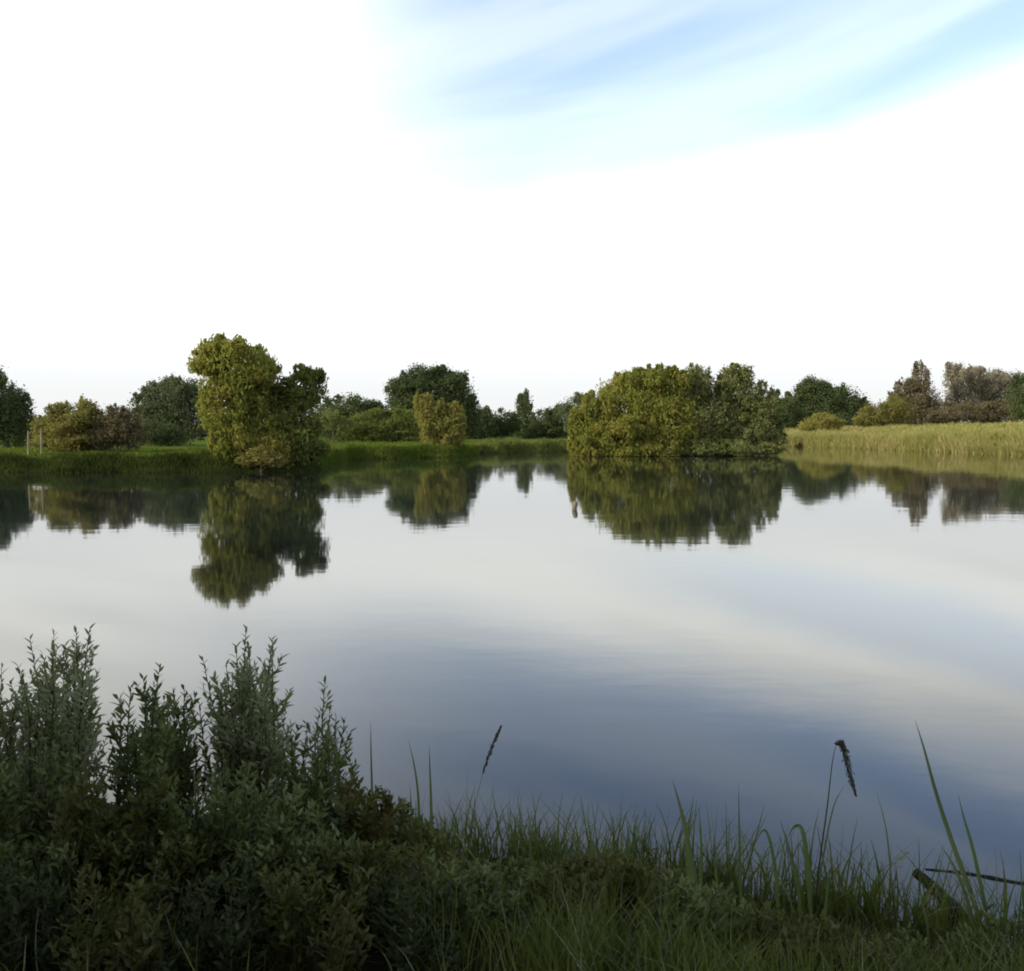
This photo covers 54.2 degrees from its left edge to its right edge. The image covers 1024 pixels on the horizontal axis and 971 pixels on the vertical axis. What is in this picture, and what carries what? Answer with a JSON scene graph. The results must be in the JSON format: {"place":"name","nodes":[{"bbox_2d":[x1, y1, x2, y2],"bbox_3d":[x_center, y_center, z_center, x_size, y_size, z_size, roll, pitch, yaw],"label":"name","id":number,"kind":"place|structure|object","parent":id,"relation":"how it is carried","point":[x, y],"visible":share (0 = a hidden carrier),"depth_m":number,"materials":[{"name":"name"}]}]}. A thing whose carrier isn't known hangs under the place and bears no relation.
{"place":"outdoors","nodes":[
{"label":"outdoors","id":0,"kind":"place"},
{"bbox_2d":[0,427,1023,970],"bbox_3d":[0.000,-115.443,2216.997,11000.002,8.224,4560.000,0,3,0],"label":"ground","id":1,"kind":"structure","parent":0,"point":[376,959],"depth_m":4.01,"materials":[{"name":"green plant"}]},
{"bbox_2d":[0,365,36,448],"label":"dark tree","id":2,"kind":"object","parent":1,"relation":"on","point":[14,409],"visible":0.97,"depth_m":83.43,"materials":[{"name":"green plant"}]},
{"bbox_2d":[27,431,28,454],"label":"post","id":3,"kind":"object","parent":1,"relation":"on","point":[27,442],"visible":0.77,"depth_m":60.90,"materials":[{"name":"beige wood"}]},
{"bbox_2d":[30,751,48,840],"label":"dead stalk","id":4,"kind":"object","parent":1,"relation":"on","point":[31,813],"visible":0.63,"depth_m":4.27,"materials":[{"name":"brown plant"}]},
{"bbox_2d":[40,429,41,453],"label":"post","id":5,"kind":"object","parent":1,"relation":"on","point":[41,441],"visible":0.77,"depth_m":60.90,"materials":[{"name":"beige wood"}]},
{"bbox_2d":[0,852,86,970],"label":"leafy weed","id":6,"kind":"object","parent":1,"relation":"on","point":[25,907],"visible":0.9,"depth_m":3.41,"materials":[{"name":"green plant"}]},
{"bbox_2d":[0,740,94,887],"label":"leafy weed","id":7,"kind":"object","parent":1,"relation":"on","point":[12,823],"visible":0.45,"depth_m":4.20,"materials":[{"name":"green plant"}]},
{"bbox_2d":[0,833,106,928],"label":"leafy weed","id":8,"kind":"object","parent":1,"relation":"on","point":[33,851],"visible":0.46,"depth_m":3.88,"materials":[{"name":"green plant"}]},
{"bbox_2d":[0,623,107,837],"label":"leafy shrub","id":9,"kind":"object","parent":1,"relation":"on","point":[64,731],"visible":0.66,"depth_m":4.62,"materials":[{"name":"green plant"}]},
{"bbox_2d":[25,399,119,451],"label":"olive tree","id":10,"kind":"object","parent":1,"relation":"on","point":[61,425],"visible":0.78,"depth_m":64.73,"materials":[{"name":"green plant"}]},
{"bbox_2d":[74,393,87,409],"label":"sapling","id":11,"kind":"object","parent":1,"relation":"on","point":[81,398],"visible":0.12,"depth_m":67.84,"materials":[{"name":"green plant"}]},
{"bbox_2d":[47,859,171,970],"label":"leafy weed","id":12,"kind":"object","parent":1,"relation":"on","point":[127,945],"visible":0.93,"depth_m":3.29,"materials":[{"name":"green plant"}]},
{"bbox_2d":[47,762,178,924],"bbox_3d":[-1.649,1.443,4.168,0.495,0.776,0.832,-1,3,-20],"label":"leafy weed","id":13,"kind":"object","parent":1,"relation":"on","point":[122,827],"visible":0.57,"depth_m":3.92,"materials":[{"name":"green plant"}]},
{"bbox_2d":[87,403,148,450],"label":"russet shrub","id":14,"kind":"object","parent":1,"relation":"on","point":[122,432],"visible":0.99,"depth_m":64.52,"materials":[{"name":"brown plant"}]},
{"bbox_2d":[89,663,211,837],"bbox_3d":[-1.695,1.357,4.752,0.531,1.061,0.969,-1,3,-16],"label":"leafy shrub","id":15,"kind":"object","parent":1,"relation":"on","point":[163,741],"visible":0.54,"depth_m":4.55,"materials":[{"name":"green plant"}]},
{"bbox_2d":[87,834,218,927],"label":"leafy weed","id":16,"kind":"object","parent":1,"relation":"on","point":[177,870],"visible":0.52,"depth_m":3.83,"materials":[{"name":"green plant"}]},
{"bbox_2d":[0,446,306,458],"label":"meadow grass","id":17,"kind":"structure","parent":1,"relation":"on","point":[36,453],"depth_m":63.99,"materials":[{"name":"green plant"}]},
{"bbox_2d":[0,448,325,472],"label":"sedge","id":18,"kind":"object","parent":1,"relation":"on","point":[72,462],"visible":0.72,"depth_m":57.61,"materials":[{"name":"green plant"}]},
{"bbox_2d":[140,417,189,445],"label":"dark bush","id":19,"kind":"object","parent":1,"relation":"on","point":[170,434],"visible":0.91,"depth_m":99.15,"materials":[{"name":"green plant"}]},
{"bbox_2d":[125,372,222,445],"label":"round tree","id":20,"kind":"object","parent":1,"relation":"on","point":[163,397],"visible":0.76,"depth_m":106.29,"materials":[{"name":"green plant"}]},
{"bbox_2d":[127,750,233,914],"bbox_3d":[-1.341,1.441,4.115,0.433,0.813,0.684,-1,3,-13],"label":"leafy weed","id":21,"kind":"object","parent":1,"relation":"on","point":[152,828],"visible":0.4,"depth_m":3.96,"materials":[{"name":"green plant"}]},
{"bbox_2d":[193,764,196,823],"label":"dead stalk","id":22,"kind":"object","parent":1,"relation":"on","point":[194,791],"visible":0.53,"depth_m":4.32,"materials":[{"name":"brown plant"}]},
{"bbox_2d":[136,854,271,970],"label":"leafy weed","id":23,"kind":"object","parent":1,"relation":"on","point":[230,946],"visible":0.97,"depth_m":3.35,"materials":[{"name":"green plant"}]},
{"bbox_2d":[185,331,296,468],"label":"willow tree","id":24,"kind":"object","parent":1,"relation":"on","point":[243,423],"visible":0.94,"depth_m":58.52,"materials":[{"name":"green plant"}]},
{"bbox_2d":[187,624,299,841],"bbox_3d":[-1.286,1.288,4.795,0.532,1.271,1.039,0,3,-10],"label":"leafy shrub","id":25,"kind":"object","parent":1,"relation":"on","point":[253,741],"visible":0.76,"depth_m":4.55,"materials":[{"name":"green plant"}]},
{"bbox_2d":[199,760,315,929],"bbox_3d":[-1.030,1.474,4.135,0.442,0.774,0.566,0,3,0],"label":"leafy weed","id":26,"kind":"object","parent":1,"relation":"on","point":[245,829],"visible":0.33,"depth_m":3.97,"materials":[{"name":"green plant"}]},
{"bbox_2d":[234,444,288,471],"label":"willow shrub","id":27,"kind":"object","parent":1,"relation":"on","point":[268,458],"visible":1,"depth_m":57.37,"materials":[{"name":"green plant"}]},
{"bbox_2d":[202,833,321,931],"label":"leafy weed","id":28,"kind":"object","parent":1,"relation":"on","point":[305,853],"visible":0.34,"depth_m":3.85,"materials":[{"name":"green plant"}]},
{"bbox_2d":[264,363,331,467],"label":"willow tree","id":29,"kind":"object","parent":1,"relation":"on","point":[298,405],"visible":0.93,"depth_m":60.05,"materials":[{"name":"green plant"}]},
{"bbox_2d":[245,857,375,970],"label":"leafy weed","id":30,"kind":"object","parent":1,"relation":"on","point":[284,943],"visible":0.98,"depth_m":3.40,"materials":[{"name":"green plant"}]},
{"bbox_2d":[270,675,360,858],"bbox_3d":[-0.926,1.380,4.751,0.438,1.087,0.844,-1,3,-12],"label":"leafy shrub","id":31,"kind":"object","parent":1,"relation":"on","point":[318,785],"visible":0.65,"depth_m":4.53,"materials":[{"name":"green plant"}]},
{"bbox_2d":[262,796,368,933],"bbox_3d":[-0.813,1.542,4.127,0.461,0.645,0.659,0,3,0],"label":"leafy weed","id":32,"kind":"object","parent":1,"relation":"on","point":[352,836],"visible":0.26,"depth_m":3.92,"materials":[{"name":"green plant"}]},
{"bbox_2d":[319,408,354,442],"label":"pale bush","id":33,"kind":"object","parent":1,"relation":"on","point":[331,419],"visible":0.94,"depth_m":139.20,"materials":[{"name":"green plant"}]},
{"bbox_2d":[316,391,388,441],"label":"background tree","id":34,"kind":"object","parent":1,"relation":"on","point":[355,405],"visible":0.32,"depth_m":158.13,"materials":[{"name":"green plant"}]},
{"bbox_2d":[311,835,432,944],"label":"leafy weed","id":35,"kind":"object","parent":1,"relation":"on","point":[356,854],"visible":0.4,"depth_m":3.86,"materials":[{"name":"green plant"}]},
{"bbox_2d":[370,720,373,825],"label":"reed","id":36,"kind":"object","parent":1,"relation":"on","point":[371,764],"visible":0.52,"depth_m":4.67,"materials":[{"name":"green plant"}]},
{"bbox_2d":[330,749,424,897],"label":"bramble","id":37,"kind":"object","parent":1,"relation":"on","point":[383,829],"visible":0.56,"depth_m":4.30,"materials":[{"name":"green plant"}]},
{"bbox_2d":[336,403,422,441],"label":"hedge bush","id":38,"kind":"object","parent":1,"relation":"on","point":[390,423],"visible":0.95,"depth_m":144.02,"materials":[{"name":"green plant"}]},
{"bbox_2d":[320,441,480,466],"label":"sedge","id":39,"kind":"object","parent":1,"relation":"on","point":[348,451],"visible":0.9,"depth_m":89.57,"materials":[{"name":"green plant"}]},
{"bbox_2d":[326,440,479,447],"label":"meadow grass","id":40,"kind":"structure","parent":1,"relation":"on","point":[378,443],"depth_m":109.73,"materials":[{"name":"green plant"}]},
{"bbox_2d":[348,863,472,970],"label":"leafy weed","id":41,"kind":"object","parent":1,"relation":"on","point":[401,920],"visible":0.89,"depth_m":3.50,"materials":[{"name":"green plant"}]},
{"bbox_2d":[410,790,412,823],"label":"reed","id":42,"kind":"object","parent":1,"relation":"on","point":[411,806],"visible":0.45,"depth_m":4.58,"materials":[{"name":"green plant"}]},
{"bbox_2d":[408,740,419,839],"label":"reed","id":43,"kind":"object","parent":1,"relation":"on","point":[418,800],"visible":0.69,"depth_m":4.68,"materials":[{"name":"green plant"}]},
{"bbox_2d":[429,751,432,835],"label":"reed","id":44,"kind":"object","parent":1,"relation":"on","point":[431,811],"visible":0.63,"depth_m":4.68,"materials":[{"name":"green plant"}]},
{"bbox_2d":[382,361,485,441],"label":"round tree","id":45,"kind":"object","parent":1,"relation":"on","point":[449,386],"visible":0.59,"depth_m":168.97,"materials":[{"name":"green plant"}]},
{"bbox_2d":[399,808,480,895],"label":"bramble","id":46,"kind":"object","parent":1,"relation":"on","point":[424,832],"visible":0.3,"depth_m":4.49,"materials":[{"name":"green plant"}]},
{"bbox_2d":[412,391,469,446],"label":"willow tree","id":47,"kind":"object","parent":1,"relation":"on","point":[443,423],"visible":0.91,"depth_m":96.04,"materials":[{"name":"green plant"}]},
{"bbox_2d":[418,835,542,948],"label":"leafy weed","id":48,"kind":"object","parent":1,"relation":"on","point":[451,867],"visible":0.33,"depth_m":3.88,"materials":[{"name":"green plant"}]},
{"bbox_2d":[465,405,500,438],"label":"hedge tree","id":49,"kind":"object","parent":1,"relation":"on","point":[488,420],"visible":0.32,"depth_m":237.77,"materials":[{"name":"green plant"}]},
{"bbox_2d":[467,725,501,866],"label":"reed","id":50,"kind":"object","parent":1,"relation":"on","point":[490,752],"visible":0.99,"depth_m":4.77,"materials":[{"name":"green plant"}]},
{"bbox_2d":[486,407,521,438],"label":"hedge tree","id":51,"kind":"object","parent":1,"relation":"on","point":[511,421],"visible":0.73,"depth_m":244.05,"materials":[{"name":"green plant"}]},
{"bbox_2d":[462,853,551,921],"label":"bramble","id":52,"kind":"object","parent":1,"relation":"on","point":[491,877],"visible":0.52,"depth_m":4.22,"materials":[{"name":"green plant"}]},
{"bbox_2d":[29,416,1006,436],"bbox_3d":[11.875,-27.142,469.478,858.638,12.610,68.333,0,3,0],"label":"distant wood","id":53,"kind":"object","parent":1,"relation":"on","point":[508,427],"depth_m":461.30,"materials":[{"name":"green plant"}]},
{"bbox_2d":[476,437,569,452],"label":"sedge","id":54,"kind":"object","parent":1,"relation":"on","point":[513,444],"visible":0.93,"depth_m":119.36,"materials":[{"name":"green plant"}]},
{"bbox_2d":[511,388,536,438],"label":"hedge tree","id":55,"kind":"object","parent":1,"relation":"on","point":[524,407],"visible":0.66,"depth_m":260.12,"materials":[{"name":"green plant"}]},
{"bbox_2d":[528,813,531,866],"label":"reed","id":56,"kind":"object","parent":1,"relation":"on","point":[530,843],"visible":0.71,"depth_m":4.69,"materials":[{"name":"green plant"}]},
{"bbox_2d":[525,402,567,438],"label":"hedge tree","id":57,"kind":"object","parent":1,"relation":"on","point":[547,426],"visible":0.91,"depth_m":247.35,"materials":[{"name":"green plant"}]},
{"bbox_2d":[541,800,581,859],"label":"reed","id":58,"kind":"object","parent":1,"relation":"on","point":[564,829],"visible":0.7,"depth_m":4.69,"materials":[{"name":"green plant"}]},
{"bbox_2d":[554,391,583,431],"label":"hedge tree","id":59,"kind":"object","parent":1,"relation":"on","point":[565,411],"visible":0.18,"depth_m":233.38,"materials":[{"name":"green plant"}]},
{"bbox_2d":[524,846,616,920],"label":"bramble","id":60,"kind":"object","parent":1,"relation":"on","point":[595,865],"visible":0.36,"depth_m":4.16,"materials":[{"name":"green plant"}]},
{"bbox_2d":[528,854,650,949],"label":"leafy weed","id":61,"kind":"object","parent":1,"relation":"on","point":[574,892],"visible":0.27,"depth_m":3.94,"materials":[{"name":"green plant"}]},
{"bbox_2d":[586,814,594,861],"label":"reed","id":62,"kind":"object","parent":1,"relation":"on","point":[591,846],"visible":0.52,"depth_m":4.49,"materials":[{"name":"green plant"}]},
{"bbox_2d":[627,826,628,857],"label":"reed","id":63,"kind":"object","parent":1,"relation":"on","point":[628,842],"visible":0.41,"depth_m":4.49,"materials":[{"name":"green plant"}]},
{"bbox_2d":[596,847,689,946],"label":"bramble","id":64,"kind":"object","parent":1,"relation":"on","point":[631,869],"visible":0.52,"depth_m":3.98,"materials":[{"name":"green plant"}]},
{"bbox_2d":[673,782,697,883],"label":"reed","id":65,"kind":"object","parent":1,"relation":"on","point":[689,853],"visible":0.73,"depth_m":4.28,"materials":[{"name":"green plant"}]},
{"bbox_2d":[685,797,693,878],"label":"reed","id":66,"kind":"object","parent":1,"relation":"on","point":[688,869],"visible":0.41,"depth_m":4.33,"materials":[{"name":"green plant"}]},
{"bbox_2d":[699,809,702,887],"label":"reed","id":67,"kind":"object","parent":1,"relation":"on","point":[700,861],"visible":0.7,"depth_m":4.39,"materials":[{"name":"green plant"}]},
{"bbox_2d":[649,867,756,959],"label":"leafy weed","id":68,"kind":"object","parent":1,"relation":"on","point":[712,894],"visible":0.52,"depth_m":3.89,"materials":[{"name":"green plant"}]},
{"bbox_2d":[677,873,784,947],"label":"bramble","id":69,"kind":"object","parent":1,"relation":"on","point":[741,906],"visible":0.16,"depth_m":4.07,"materials":[{"name":"green plant"}]},
{"bbox_2d":[750,829,779,915],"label":"reed","id":70,"kind":"object","parent":1,"relation":"on","point":[775,871],"visible":0.77,"depth_m":4.29,"materials":[{"name":"green plant"}]},
{"bbox_2d":[780,821,801,921],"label":"reed","id":71,"kind":"object","parent":1,"relation":"on","point":[796,882],"visible":0.86,"depth_m":4.29,"materials":[{"name":"green plant"}]},
{"bbox_2d":[779,394,809,429],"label":"background tree","id":72,"kind":"object","parent":1,"relation":"on","point":[788,407],"visible":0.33,"depth_m":227.78,"materials":[{"name":"green plant"}]},
{"bbox_2d":[787,824,812,923],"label":"reed","id":73,"kind":"object","parent":1,"relation":"on","point":[807,861],"visible":0.93,"depth_m":4.24,"materials":[{"name":"green plant"}]},
{"bbox_2d":[746,900,880,970],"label":"leafy weed","id":74,"kind":"object","parent":1,"relation":"on","point":[774,924],"visible":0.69,"depth_m":3.86,"materials":[{"name":"green plant"}]},
{"bbox_2d":[795,411,846,431],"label":"golden bush","id":75,"kind":"object","parent":1,"relation":"on","point":[825,418],"visible":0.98,"depth_m":188.43,"materials":[{"name":"green plant"}]},
{"bbox_2d":[794,739,856,914],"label":"reed","id":76,"kind":"object","parent":1,"relation":"on","point":[842,745],"visible":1,"depth_m":4.43,"materials":[{"name":"green plant"}]},
{"bbox_2d":[821,856,833,933],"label":"reed","id":77,"kind":"object","parent":1,"relation":"on","point":[826,898],"visible":0.81,"depth_m":4.19,"materials":[{"name":"green plant"}]},
{"bbox_2d":[784,374,875,426],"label":"round tree","id":78,"kind":"object","parent":1,"relation":"on","point":[810,392],"visible":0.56,"depth_m":295.07,"materials":[{"name":"green plant"}]},
{"bbox_2d":[851,395,920,426],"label":"russet bush","id":79,"kind":"object","parent":1,"relation":"on","point":[889,411],"visible":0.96,"depth_m":202.85,"materials":[{"name":"green plant"}]},
{"bbox_2d":[876,791,895,924],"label":"reed","id":80,"kind":"object","parent":1,"relation":"on","point":[889,864],"visible":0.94,"depth_m":4.39,"materials":[{"name":"green plant"}]},
{"bbox_2d":[890,849,908,931],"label":"reed","id":81,"kind":"object","parent":1,"relation":"on","point":[903,857],"visible":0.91,"depth_m":4.29,"materials":[{"name":"green plant"}]},
{"bbox_2d":[780,425,1023,454],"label":"reeds","id":82,"kind":"object","parent":1,"relation":"on","point":[1010,442],"visible":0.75,"depth_m":125.20,"materials":[{"name":"green plant"}]},
{"bbox_2d":[783,420,1023,434],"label":"reeds","id":83,"kind":"object","parent":1,"relation":"on","point":[909,428],"visible":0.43,"depth_m":172.29,"materials":[{"name":"green plant"}]},
{"bbox_2d":[886,359,947,426],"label":"russet tree","id":84,"kind":"object","parent":1,"relation":"on","point":[917,388],"visible":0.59,"depth_m":219.43,"materials":[{"name":"brown plant"}]},
{"bbox_2d":[919,896,930,946],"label":"reed","id":85,"kind":"object","parent":1,"relation":"on","point":[928,931],"visible":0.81,"depth_m":4.15,"materials":[{"name":"green plant"}]},
{"bbox_2d":[868,911,1023,970],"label":"leafy weed","id":86,"kind":"object","parent":1,"relation":"on","point":[980,934],"visible":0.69,"depth_m":3.93,"materials":[{"name":"green plant"}]},
{"bbox_2d":[915,721,983,930],"bbox_3d":[1.863,1.482,4.228,0.337,0.994,0.013,0,3,0],"label":"reed","id":87,"kind":"object","parent":1,"relation":"on","point":[958,858],"visible":0.88,"depth_m":4.23,"materials":[{"name":"green plant"}]},
{"bbox_2d":[912,869,992,924],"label":"fallen branch","id":88,"kind":"object","parent":1,"relation":"on","point":[916,877],"visible":0.34,"depth_m":4.61,"materials":[{"name":"brown wood"}]},
{"bbox_2d":[940,845,976,933],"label":"reed","id":89,"kind":"object","parent":1,"relation":"on","point":[964,893],"visible":0.84,"depth_m":4.19,"materials":[{"name":"green plant"}]},
{"bbox_2d":[940,361,987,419],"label":"silvery tree","id":90,"kind":"object","parent":1,"relation":"on","point":[959,388],"visible":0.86,"depth_m":225.80,"materials":[{"name":"brown plant"}]},
{"bbox_2d":[922,398,1020,424],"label":"dark bush","id":91,"kind":"object","parent":1,"relation":"on","point":[989,411],"visible":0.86,"depth_m":209.58,"materials":[{"name":"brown plant"}]},
{"bbox_2d":[958,795,988,926],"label":"reed","id":92,"kind":"object","parent":1,"relation":"on","point":[981,888],"visible":0.8,"depth_m":4.29,"materials":[{"name":"green plant"}]},
{"bbox_2d":[964,364,1023,421],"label":"silvery tree","id":93,"kind":"object","parent":1,"relation":"on","point":[992,381],"visible":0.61,"depth_m":228.62,"materials":[{"name":"brown plant"}]},
{"bbox_2d":[999,372,1023,422],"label":"dark tree","id":94,"kind":"object","parent":1,"relation":"on","point":[1017,398],"visible":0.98,"depth_m":199.77,"materials":[{"name":"green plant"}]},
{"bbox_2d":[1005,876,1017,922],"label":"reed","id":95,"kind":"object","parent":1,"relation":"on","point":[1008,903],"visible":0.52,"depth_m":4.20,"materials":[{"name":"green plant"}]},
{"bbox_2d":[0,447,1023,940],"bbox_3d":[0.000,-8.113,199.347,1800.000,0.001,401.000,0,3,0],"label":"water","id":96,"kind":"structure","parent":0,"point":[640,635],"depth_m":11.49,"materials":[{"name":"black liquid"}]},
{"bbox_2d":[572,501,577,509],"bbox_3d":[1.822,0.873,29.093,0.180,0.851,0.160,0,3,0],"label":"stake","id":97,"kind":"object","parent":96,"relation":"in","point":[574,505],"visible":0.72,"depth_m":29.01,"materials":[{"name":"grey wood"}]},
{"bbox_2d":[738,784,741,912],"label":"reed","id":98,"kind":"object","parent":96,"relation":"in","point":[740,869],"visible":0.8,"depth_m":4.39,"materials":[{"name":"green plant"}]},
{"bbox_2d":[925,868,1022,884],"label":"branch","id":99,"kind":"object","parent":96,"relation":"on","point":[993,877],"visible":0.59,"depth_m":4.96,"materials":[{"name":"brown wood"}]},
{"bbox_2d":[0,0,1023,422],"label":"sky","id":100,"kind":"structure","parent":0,"point":[550,199],"materials":[{"name":"white"}]},
{"bbox_2d":[335,772,1023,958],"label":"water grass","id":101,"kind":"structure","parent":0,"point":[842,900],"depth_m":4.69,"materials":[{"name":"green plant"}]},
{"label":"island","id":102,"kind":"structure","parent":0,"visible":0},
{"bbox_2d":[564,362,701,455],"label":"willow tree","id":103,"kind":"object","parent":102,"relation":"on","point":[654,403],"visible":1,"depth_m":98.36,"materials":[{"name":"green plant"}]},
{"bbox_2d":[679,362,788,455],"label":"willow tree","id":104,"kind":"object","parent":102,"relation":"on","point":[754,424],"visible":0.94,"depth_m":100.85,"materials":[{"name":"green plant"}]}
]}

